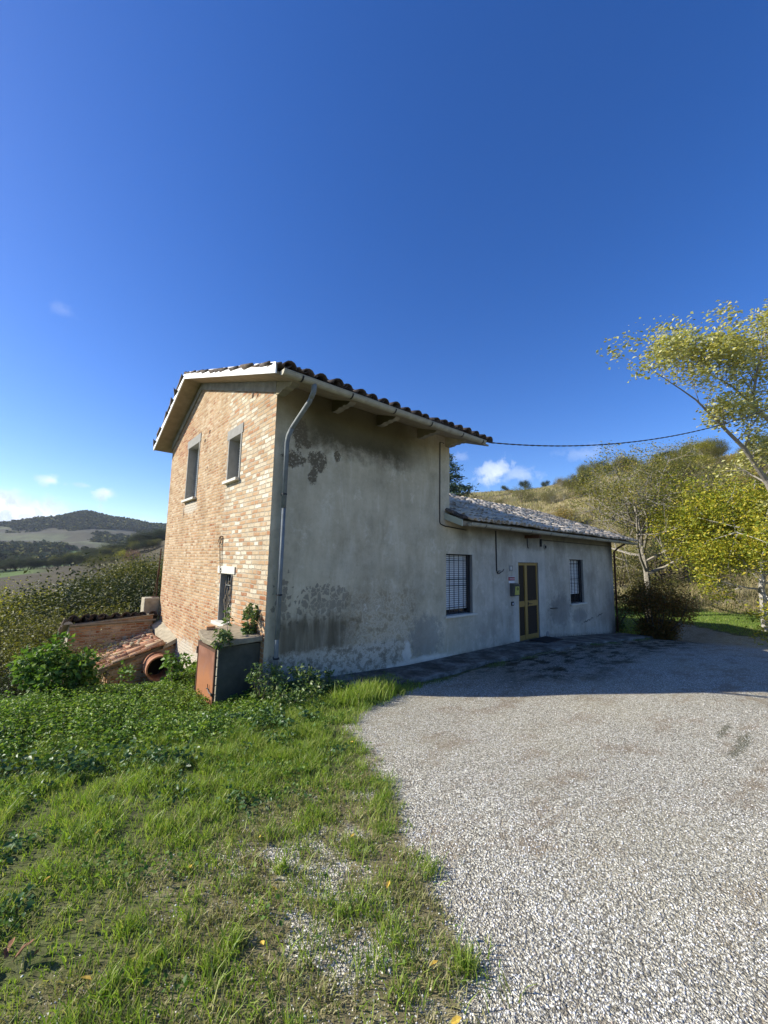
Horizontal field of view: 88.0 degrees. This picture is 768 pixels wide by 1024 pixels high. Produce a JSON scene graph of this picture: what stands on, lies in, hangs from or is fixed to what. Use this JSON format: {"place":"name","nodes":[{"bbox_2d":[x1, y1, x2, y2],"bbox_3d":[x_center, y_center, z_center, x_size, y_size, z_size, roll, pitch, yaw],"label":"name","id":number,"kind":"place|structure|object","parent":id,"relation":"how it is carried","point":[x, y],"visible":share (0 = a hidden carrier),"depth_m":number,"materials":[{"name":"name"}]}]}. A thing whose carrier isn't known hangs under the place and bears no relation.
{"place":"outdoors","nodes":[
{"label":"outdoors","id":0,"kind":"place"},
{"bbox_2d":[0,456,767,1023],"bbox_3d":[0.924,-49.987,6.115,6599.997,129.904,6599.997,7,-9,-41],"label":"ground","id":1,"kind":"structure","parent":0,"point":[78,538],"depth_m":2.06,"materials":[{"name":"green plant"}]},
{"bbox_2d":[0,591,32,675],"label":"olive tree","id":2,"kind":"object","parent":1,"relation":"on","point":[1,623],"visible":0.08,"depth_m":15.14,"materials":[{"name":"green plant"}]},
{"bbox_2d":[15,558,26,570],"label":"round tree","id":3,"kind":"object","parent":1,"relation":"on","point":[19,563],"visible":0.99,"depth_m":200.81,"materials":[{"name":"green plant"}]},
{"bbox_2d":[0,602,49,635],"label":"olive tree","id":4,"kind":"object","parent":1,"relation":"on","point":[15,619],"visible":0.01,"depth_m":17.18,"materials":[{"name":"green plant"}]},
{"bbox_2d":[0,612,51,681],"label":"olive tree","id":5,"kind":"object","parent":1,"relation":"on","point":[9,645],"visible":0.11,"depth_m":9.72,"materials":[{"name":"green plant"}]},
{"bbox_2d":[1,581,50,622],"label":"olive tree","id":6,"kind":"object","parent":1,"relation":"on","point":[20,605],"visible":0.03,"depth_m":21.37,"materials":[{"name":"green plant"}]},
{"bbox_2d":[0,650,63,703],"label":"dark shrub","id":7,"kind":"object","parent":1,"relation":"on","point":[10,686],"visible":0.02,"depth_m":8.01,"materials":[{"name":"green plant"}]},
{"bbox_2d":[0,572,71,632],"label":"yellow tree","id":8,"kind":"object","parent":1,"relation":"on","point":[1,595],"visible":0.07,"depth_m":22.34,"materials":[{"name":"brown plant"}]},
{"bbox_2d":[0,600,88,652],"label":"olive tree","id":9,"kind":"object","parent":1,"relation":"on","point":[39,627],"visible":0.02,"depth_m":13.16,"materials":[{"name":"green plant"}]},
{"bbox_2d":[0,632,99,702],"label":"dark shrub","id":10,"kind":"object","parent":1,"relation":"on","point":[5,682],"visible":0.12,"depth_m":8.02,"materials":[{"name":"green plant"}]},
{"bbox_2d":[2,573,106,619],"bbox_3d":[-19.976,7.426,23.327,6.477,7.639,7.781,-4,-9,37],"label":"olive tree","id":11,"kind":"object","parent":1,"relation":"on","point":[30,598],"visible":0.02,"depth_m":22.59,"materials":[{"name":"green plant"}]},
{"bbox_2d":[5,631,104,703],"bbox_3d":[-4.571,2.276,5.543,1.092,1.179,1.091,7,-9,-41],"label":"leafy bush","id":12,"kind":"object","parent":1,"relation":"on","point":[43,669],"visible":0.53,"depth_m":5.44,"materials":[{"name":"green plant"}]},
{"bbox_2d":[1,583,126,647],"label":"dark tree","id":13,"kind":"object","parent":1,"relation":"on","point":[56,606],"visible":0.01,"depth_m":16.79,"materials":[{"name":"green plant"}]},
{"bbox_2d":[0,578,138,675],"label":"olive tree","id":14,"kind":"object","parent":1,"relation":"on","point":[45,635],"visible":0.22,"depth_m":10.93,"materials":[{"name":"green plant"}]},
{"bbox_2d":[1,597,138,672],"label":"olive tree","id":15,"kind":"object","parent":1,"relation":"on","point":[57,626],"visible":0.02,"depth_m":11.98,"materials":[{"name":"green plant"}]},
{"bbox_2d":[1,623,151,699],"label":"olive shrub","id":16,"kind":"object","parent":1,"relation":"on","point":[80,650],"visible":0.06,"depth_m":8.75,"materials":[{"name":"green plant"}]},
{"bbox_2d":[0,552,160,654],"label":"dark tree","id":17,"kind":"object","parent":1,"relation":"on","point":[43,600],"visible":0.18,"depth_m":15.54,"materials":[{"name":"green plant"}]},
{"bbox_2d":[6,567,157,625],"bbox_3d":[-13.728,6.043,19.570,6.568,6.573,6.668,2,-7,-10],"label":"dark tree","id":18,"kind":"object","parent":1,"relation":"on","point":[87,593],"visible":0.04,"depth_m":19.65,"materials":[{"name":"green plant"}]},
{"bbox_2d":[0,509,166,564],"bbox_3d":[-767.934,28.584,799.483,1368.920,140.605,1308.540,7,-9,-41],"label":"wood","id":19,"kind":"object","parent":1,"relation":"on","point":[81,520],"visible":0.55,"depth_m":893.52,"materials":[{"name":"green plant"}]},
{"bbox_2d":[81,553,111,569],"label":"olive shrub","id":20,"kind":"object","parent":1,"relation":"on","point":[96,559],"visible":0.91,"depth_m":164.96,"materials":[{"name":"green plant"}]},
{"bbox_2d":[51,551,162,618],"bbox_3d":[-12.488,5.404,19.967,6.827,6.833,6.931,-2,-7,20],"label":"dark tree","id":21,"kind":"object","parent":1,"relation":"on","point":[137,583],"visible":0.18,"depth_m":19.90,"materials":[{"name":"green plant"}]},
{"bbox_2d":[56,611,176,686],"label":"outhouse","id":22,"kind":"structure","parent":1,"relation":"on","point":[163,639],"depth_m":9.65,"materials":[{"name":"brick"}]},
{"bbox_2d":[70,542,162,612],"bbox_3d":[-14.892,5.909,23.875,8.364,8.212,6.963,1,-7,4],"label":"olive tree","id":23,"kind":"object","parent":1,"relation":"on","point":[123,570],"visible":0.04,"depth_m":23.51,"materials":[{"name":"green plant"}]},
{"bbox_2d":[75,555,162,608],"bbox_3d":[-13.794,5.941,23.046,8.404,8.250,6.995,2,-7,-7],"label":"olive tree","id":24,"kind":"object","parent":1,"relation":"on","point":[133,578],"visible":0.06,"depth_m":22.78,"materials":[{"name":"green plant"}]},
{"bbox_2d":[113,550,130,563],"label":"yellow tree","id":25,"kind":"object","parent":1,"relation":"on","point":[124,555],"visible":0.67,"depth_m":165.85,"materials":[{"name":"brown plant"}]},
{"bbox_2d":[82,550,162,597],"bbox_3d":[-22.180,7.628,36.105,9.303,9.133,7.744,1,-7,-2],"label":"olive tree","id":26,"kind":"object","parent":1,"relation":"on","point":[131,565],"visible":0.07,"depth_m":36.33,"materials":[{"name":"green plant"}]},
{"bbox_2d":[116,660,135,685],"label":"climbing weed","id":27,"kind":"object","parent":1,"relation":"on","point":[125,669],"visible":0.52,"depth_m":7.33,"materials":[{"name":"green plant"}]},
{"bbox_2d":[97,548,160,576],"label":"olive tree","id":28,"kind":"object","parent":1,"relation":"on","point":[130,563],"visible":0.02,"depth_m":45.00,"materials":[{"name":"green plant"}]},
{"bbox_2d":[123,549,141,562],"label":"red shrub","id":29,"kind":"object","parent":1,"relation":"on","point":[132,552],"visible":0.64,"depth_m":164.70,"materials":[{"name":"brown plant"}]},
{"bbox_2d":[127,530,152,542],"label":"dark tree","id":30,"kind":"object","parent":1,"relation":"on","point":[137,534],"visible":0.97,"depth_m":264.08,"materials":[{"name":"green plant"}]},
{"bbox_2d":[140,597,159,623],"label":"masonry pier","id":31,"kind":"structure","parent":1,"relation":"on","point":[149,604],"depth_m":10.87,"materials":[{"name":"concrete"}]},
{"bbox_2d":[151,549,161,597],"bbox_3d":[-6.370,1.720,11.159,0.170,1.381,0.200,7,-9,-41],"label":"antenna mast","id":32,"kind":"object","parent":31,"relation":"on","point":[158,574],"visible":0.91,"depth_m":11.17,"materials":[{"name":"metal"}]},
{"bbox_2d":[141,652,172,680],"bbox_3d":[-5.107,3.462,8.940,0.544,0.544,0.550,7,-9,-41],"label":"terracotta pipe","id":33,"kind":"object","parent":1,"relation":"on","point":[152,662],"visible":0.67,"depth_m":8.98,"materials":[{"name":"orange ceramic"}]},
{"bbox_2d":[0,660,336,765],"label":"nettle bed","id":34,"kind":"object","parent":1,"relation":"on","point":[85,701],"visible":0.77,"depth_m":4.53,"materials":[{"name":"green plant"}]},
{"bbox_2d":[0,729,349,931],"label":"herbs","id":35,"kind":"object","parent":1,"relation":"on","point":[18,900],"visible":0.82,"depth_m":2.83,"materials":[{"name":"green plant"}]},
{"bbox_2d":[159,651,196,684],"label":"elder shoot","id":36,"kind":"object","parent":1,"relation":"on","point":[170,675],"visible":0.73,"depth_m":6.62,"materials":[{"name":"green plant"}]},
{"bbox_2d":[0,672,360,789],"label":"ground ivy","id":37,"kind":"object","parent":1,"relation":"on","point":[74,767],"visible":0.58,"depth_m":3.53,"materials":[{"name":"green plant"}]},
{"bbox_2d":[194,624,262,705],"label":"meter shed","id":38,"kind":"structure","parent":1,"relation":"on","point":[222,674],"depth_m":5.82,"materials":[{"name":"concrete"}]},
{"bbox_2d":[194,641,216,705],"bbox_3d":[-2.670,2.471,5.908,0.068,0.950,0.825,7,-9,-41],"label":"door","id":39,"kind":"structure","parent":38,"relation":"in","point":[206,654],"depth_m":5.88,"materials":[{"name":"metal"}]},
{"bbox_2d":[210,628,232,650],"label":"wall weed","id":40,"kind":"object","parent":38,"relation":"on","point":[222,635],"depth_m":5.59,"materials":[{"name":"green plant"}]},
{"bbox_2d":[221,607,234,645],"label":"wall weed","id":41,"kind":"object","parent":38,"relation":"on","point":[225,620],"depth_m":6.00,"materials":[{"name":"green plant"}]},
{"bbox_2d":[240,603,258,634],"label":"wall weed","id":42,"kind":"object","parent":38,"relation":"on","point":[248,628],"depth_m":6.13,"materials":[{"name":"green plant"}]},
{"bbox_2d":[0,681,457,991],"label":"clover","id":43,"kind":"object","parent":1,"relation":"on","point":[146,970],"visible":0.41,"depth_m":2.82,"materials":[{"name":"green plant"}]},
{"bbox_2d":[244,662,289,704],"bbox_3d":[-1.653,2.404,5.574,0.636,0.632,0.679,7,-9,-41],"label":"bramble bush","id":44,"kind":"object","parent":1,"relation":"on","point":[257,673],"visible":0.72,"depth_m":5.49,"materials":[{"name":"green plant"}]},
{"bbox_2d":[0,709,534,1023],"bbox_3d":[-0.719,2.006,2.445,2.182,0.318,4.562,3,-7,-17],"label":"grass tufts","id":45,"kind":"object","parent":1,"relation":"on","point":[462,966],"visible":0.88,"depth_m":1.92,"materials":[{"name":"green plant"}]},
{"bbox_2d":[262,673,324,710],"bbox_3d":[-1.190,2.374,5.209,0.799,0.467,0.864,3,-7,-16],"label":"bramble bush","id":46,"kind":"object","parent":1,"relation":"on","point":[290,697],"visible":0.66,"depth_m":5.16,"materials":[{"name":"green plant"}]},
{"bbox_2d":[288,662,321,694],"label":"bramble bush","id":47,"kind":"object","parent":1,"relation":"on","point":[297,674],"visible":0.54,"depth_m":5.78,"materials":[{"name":"green plant"}]},
{"bbox_2d":[314,677,328,695],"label":"tall weed","id":48,"kind":"object","parent":1,"relation":"on","point":[321,683],"visible":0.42,"depth_m":5.69,"materials":[{"name":"green plant"}]},
{"bbox_2d":[323,667,334,686],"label":"tall weed","id":49,"kind":"object","parent":1,"relation":"on","point":[328,673],"visible":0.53,"depth_m":5.98,"materials":[{"name":"green plant"}]},
{"bbox_2d":[313,674,413,710],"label":"long grass","id":50,"kind":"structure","parent":1,"relation":"on","point":[374,689],"depth_m":5.46,"materials":[{"name":"green plant"}]},
{"bbox_2d":[153,360,637,688],"bbox_3d":[1.616,1.989,13.270,15.684,9.552,8.346,7,-9,-41],"label":"farmhouse","id":51,"kind":"object","parent":1,"relation":"on","point":[347,526],"visible":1,"depth_m":7.91,"materials":[{"name":"paint"}]},
{"bbox_2d":[181,432,201,502],"bbox_3d":[-4.633,-1.045,9.811,0.345,1.597,1.077,7,-9,-41],"label":"window","id":52,"kind":"structure","parent":51,"relation":"in","point":[197,439],"depth_m":9.79,"materials":[{"name":"stone"}]},
{"bbox_2d":[211,566,235,625],"bbox_3d":[-2.877,1.546,7.386,0.370,1.069,0.868,7,-9,-41],"label":"window","id":53,"kind":"structure","parent":51,"relation":"in","point":[229,570],"depth_m":7.43,"materials":[{"name":"stone"}]},
{"bbox_2d":[223,581,230,618],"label":"dead creeper","id":54,"kind":"object","parent":53,"relation":"in","point":[224,599],"visible":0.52,"depth_m":7.39,"materials":[{"name":"plant"}]},
{"bbox_2d":[222,422,243,484],"bbox_3d":[-2.820,-1.094,7.719,0.345,1.098,0.799,7,-9,-41],"label":"window","id":55,"kind":"structure","parent":51,"relation":"in","point":[239,429],"depth_m":7.62,"materials":[{"name":"stone"}]},
{"bbox_2d":[445,554,477,618],"bbox_3d":[1.700,1.672,9.175,1.120,1.424,0.290,7,-9,-41],"label":"window","id":56,"kind":"structure","parent":51,"relation":"in","point":[457,565],"depth_m":9.24,"materials":[{"name":"metal"}]},
{"bbox_2d":[510,583,519,595],"bbox_3d":[3.456,2.043,10.455,0.260,0.338,0.157,7,-9,-41],"label":"letter box","id":57,"kind":"object","parent":51,"relation":"attached to","point":[514,589],"visible":1,"depth_m":10.39,"materials":[{"name":"grey metal"}]},
{"bbox_2d":[518,562,538,640],"bbox_3d":[3.994,2.489,11.061,1.083,2.150,0.189,7,-9,-41],"label":"door","id":58,"kind":"structure","parent":51,"relation":"in","point":[527,572],"depth_m":11.06,"materials":[{"name":"yellow"}]},
{"bbox_2d":[569,559,587,605],"bbox_3d":[6.314,2.300,13.155,1.170,1.483,0.290,7,-9,-41],"label":"window","id":59,"kind":"structure","parent":51,"relation":"in","point":[575,565],"depth_m":13.30,"materials":[{"name":"glass"}]},
{"bbox_2d":[488,409,767,446],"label":"overhead cable","id":60,"kind":"object","parent":51,"relation":"attached to","point":[622,442],"visible":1,"depth_m":9.70,"materials":[{"name":"black rubber"}]},
{"bbox_2d":[451,1015,461,1023],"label":"fallen leaf","id":61,"kind":"object","parent":1,"relation":"on","point":[456,1019],"visible":1,"depth_m":1.44,"materials":[{"name":"yellow plant"}]},
{"bbox_2d":[449,453,478,497],"bbox_3d":[3.604,1.108,22.856,9.255,9.400,8.575,7,-9,-41],"label":"cedar tree","id":62,"kind":"object","parent":1,"relation":"on","point":[458,489],"visible":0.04,"depth_m":22.33,"materials":[{"name":"green plant"}]},
{"bbox_2d":[510,485,537,502],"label":"olive shrub","id":63,"kind":"object","parent":1,"relation":"on","point":[523,493],"visible":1,"depth_m":81.66,"materials":[{"name":"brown plant"}]},
{"bbox_2d":[516,479,531,489],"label":"round tree","id":64,"kind":"object","parent":1,"relation":"on","point":[524,483],"visible":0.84,"depth_m":160.54,"materials":[{"name":"green plant"}]},
{"bbox_2d":[538,488,557,502],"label":"olive shrub","id":65,"kind":"object","parent":1,"relation":"on","point":[545,497],"visible":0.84,"depth_m":74.07,"materials":[{"name":"green plant"}]},
{"bbox_2d":[346,623,767,1023],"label":"gravel drive","id":66,"kind":"structure","parent":1,"relation":"on","point":[702,664],"depth_m":2.80,"materials":[{"name":"grey gravel"}]},
{"bbox_2d":[4,679,767,1023],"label":"gravel chippings","id":67,"kind":"object","parent":66,"relation":"on","point":[614,919],"visible":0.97,"depth_m":2.18,"materials":[{"name":"grey gravel"}]},
{"bbox_2d":[401,637,650,688],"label":"edge weeds","id":68,"kind":"object","parent":66,"relation":"on","point":[496,664],"visible":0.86,"depth_m":7.99,"materials":[{"name":"green plant"}]},
{"bbox_2d":[551,505,576,520],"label":"ochre shrub","id":69,"kind":"object","parent":1,"relation":"on","point":[558,514],"visible":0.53,"depth_m":49.42,"materials":[{"name":"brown plant"}]},
{"bbox_2d":[563,473,583,492],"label":"olive tree","id":70,"kind":"object","parent":1,"relation":"on","point":[574,481],"visible":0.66,"depth_m":73.19,"materials":[{"name":"green plant"}]},
{"bbox_2d":[562,507,584,522],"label":"grey shrub","id":71,"kind":"object","parent":1,"relation":"on","point":[574,515],"visible":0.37,"depth_m":49.61,"materials":[{"name":"green plant"}]},
{"bbox_2d":[564,481,588,497],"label":"olive shrub","id":72,"kind":"object","parent":1,"relation":"on","point":[573,490],"visible":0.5,"depth_m":70.73,"materials":[{"name":"green plant"}]},
{"bbox_2d":[577,470,597,492],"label":"round tree","id":73,"kind":"object","parent":1,"relation":"on","point":[585,476],"visible":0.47,"depth_m":72.79,"materials":[{"name":"green plant"}]},
{"bbox_2d":[460,454,767,567],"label":"hillside grass","id":74,"kind":"structure","parent":1,"relation":"on","point":[539,489],"depth_m":76.34,"materials":[{"name":"plant"}]},
{"bbox_2d":[602,461,645,497],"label":"thin tree","id":75,"kind":"object","parent":1,"relation":"on","point":[625,476],"visible":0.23,"depth_m":49.68,"materials":[{"name":"green plant"}]},
{"bbox_2d":[613,583,637,632],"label":"corner bush","id":76,"kind":"object","parent":1,"relation":"on","point":[619,621],"visible":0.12,"depth_m":16.52,"materials":[{"name":"green plant"}]},
{"bbox_2d":[592,481,673,544],"bbox_3d":[22.363,0.833,34.292,7.408,7.303,7.298,-5,-9,41],"label":"dark tree","id":77,"kind":"object","parent":1,"relation":"on","point":[642,523],"visible":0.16,"depth_m":34.42,"materials":[{"name":"green plant"}]},
{"bbox_2d":[612,544,654,585],"bbox_3d":[16.902,3.707,28.656,5.197,4.541,5.921,-4,-9,36],"label":"olive shrub","id":78,"kind":"object","parent":1,"relation":"on","point":[622,573],"visible":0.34,"depth_m":27.99,"materials":[{"name":"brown plant"}]},
{"bbox_2d":[627,453,672,478],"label":"olive tree","id":79,"kind":"object","parent":1,"relation":"on","point":[646,465],"visible":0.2,"depth_m":63.16,"materials":[{"name":"green plant"}]},
{"bbox_2d":[614,574,700,640],"bbox_3d":[10.056,3.475,14.434,2.559,2.410,2.440,3,-7,-13],"label":"corner shrub","id":80,"kind":"object","parent":1,"relation":"on","point":[654,623],"visible":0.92,"depth_m":14.24,"materials":[{"name":"green plant"}]},
{"bbox_2d":[624,570,691,599],"bbox_3d":[16.103,4.726,23.773,3.307,2.890,3.768,7,-9,-42],"label":"olive shrub","id":81,"kind":"object","parent":1,"relation":"on","point":[672,581],"visible":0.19,"depth_m":23.46,"materials":[{"name":"green plant"}]},
{"bbox_2d":[622,537,701,586],"bbox_3d":[19.036,3.378,27.411,5.733,4.735,5.206,-1,-7,18],"label":"dark shrub","id":82,"kind":"object","parent":1,"relation":"on","point":[655,562],"visible":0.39,"depth_m":27.05,"materials":[{"name":"green plant"}]},
{"bbox_2d":[646,466,682,496],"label":"olive tree","id":83,"kind":"object","parent":1,"relation":"on","point":[665,477],"visible":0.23,"depth_m":51.47,"materials":[{"name":"green plant"}]},
{"bbox_2d":[564,435,767,615],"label":"bare tree","id":84,"kind":"object","parent":1,"relation":"on","point":[604,494],"visible":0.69,"depth_m":19.94,"materials":[{"name":"green plant"}]},
{"bbox_2d":[653,456,686,479],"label":"olive tree","id":85,"kind":"object","parent":1,"relation":"on","point":[671,464],"visible":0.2,"depth_m":54.88,"materials":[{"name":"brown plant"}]},
{"bbox_2d":[596,298,767,510],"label":"leaning poplar","id":86,"kind":"object","parent":1,"relation":"on","point":[722,342],"visible":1,"depth_m":11.90,"materials":[{"name":"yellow plant"}]},
{"bbox_2d":[642,490,732,582],"bbox_3d":[22.614,1.909,28.934,7.242,6.588,7.976,-1,-7,15],"label":"dark shrub","id":87,"kind":"object","parent":1,"relation":"on","point":[679,550],"visible":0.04,"depth_m":28.67,"materials":[{"name":"green plant"}]},
{"bbox_2d":[673,456,705,478],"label":"olive tree","id":88,"kind":"object","parent":1,"relation":"on","point":[689,466],"visible":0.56,"depth_m":54.68,"materials":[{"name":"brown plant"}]},
{"bbox_2d":[612,539,767,613],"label":"dry grass bank","id":89,"kind":"structure","parent":1,"relation":"on","point":[707,603],"depth_m":24.89,"materials":[{"name":"plant"}]},
{"bbox_2d":[688,452,715,467],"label":"yellow tree","id":90,"kind":"object","parent":1,"relation":"on","point":[706,457],"visible":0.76,"depth_m":63.17,"materials":[{"name":"brown plant"}]},
{"bbox_2d":[689,436,715,455],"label":"yellow tree","id":91,"kind":"object","parent":1,"relation":"on","point":[700,444],"visible":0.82,"depth_m":74.87,"materials":[{"name":"brown plant"}]},
{"bbox_2d":[640,462,767,644],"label":"locust tree","id":92,"kind":"object","parent":1,"relation":"on","point":[721,545],"visible":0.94,"depth_m":16.45,"materials":[{"name":"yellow plant"}]},
{"bbox_2d":[694,470,719,486],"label":"grey shrub","id":93,"kind":"object","parent":1,"relation":"on","point":[705,479],"visible":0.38,"depth_m":52.91,"materials":[{"name":"green plant"}]},
{"bbox_2d":[702,444,723,460],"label":"olive tree","id":94,"kind":"object","parent":1,"relation":"on","point":[715,452],"visible":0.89,"depth_m":72.62,"materials":[{"name":"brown plant"}]},
{"bbox_2d":[705,439,732,455],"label":"olive tree","id":95,"kind":"object","parent":1,"relation":"on","point":[721,444],"visible":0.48,"depth_m":74.70,"materials":[{"name":"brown plant"}]},
{"bbox_2d":[709,462,754,485],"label":"olive shrub","id":96,"kind":"object","parent":1,"relation":"on","point":[728,474],"visible":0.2,"depth_m":51.71,"materials":[{"name":"green plant"}]},
{"bbox_2d":[711,489,766,569],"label":"locust tree","id":97,"kind":"object","parent":1,"relation":"on","point":[747,523],"visible":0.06,"depth_m":17.80,"materials":[{"name":"green plant"}]},
{"bbox_2d":[728,447,765,470],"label":"yellow tree","id":98,"kind":"object","parent":1,"relation":"on","point":[734,460],"visible":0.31,"depth_m":55.14,"materials":[{"name":"brown plant"}]},
{"bbox_2d":[732,468,767,500],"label":"olive tree","id":99,"kind":"object","parent":1,"relation":"on","point":[744,482],"visible":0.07,"depth_m":35.99,"materials":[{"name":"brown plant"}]},
{"bbox_2d":[737,443,767,474],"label":"olive tree","id":100,"kind":"object","parent":1,"relation":"on","point":[764,466],"visible":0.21,"depth_m":51.33,"materials":[{"name":"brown plant"}]},
{"bbox_2d":[0,0,767,522],"label":"sky","id":101,"kind":"structure","parent":0,"point":[442,209],"materials":[{"name":"blue"}]},
{"bbox_2d":[301,633,653,688],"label":"pavement","id":102,"kind":"structure","parent":0,"point":[429,670],"depth_m":8.45,"materials":[{"name":"concrete"}]},
{"bbox_2d":[530,636,561,642],"bbox_3d":[4.382,3.443,10.732,0.900,0.015,0.500,7,-9,-41],"label":"door mat","id":103,"kind":"object","parent":102,"relation":"on","point":[546,639],"depth_m":10.69,"materials":[{"name":"black rubber"}]},
{"bbox_2d":[614,604,767,638],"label":"lawn grass","id":104,"kind":"structure","parent":0,"point":[720,623],"depth_m":18.79,"materials":[{"name":"green plant"}]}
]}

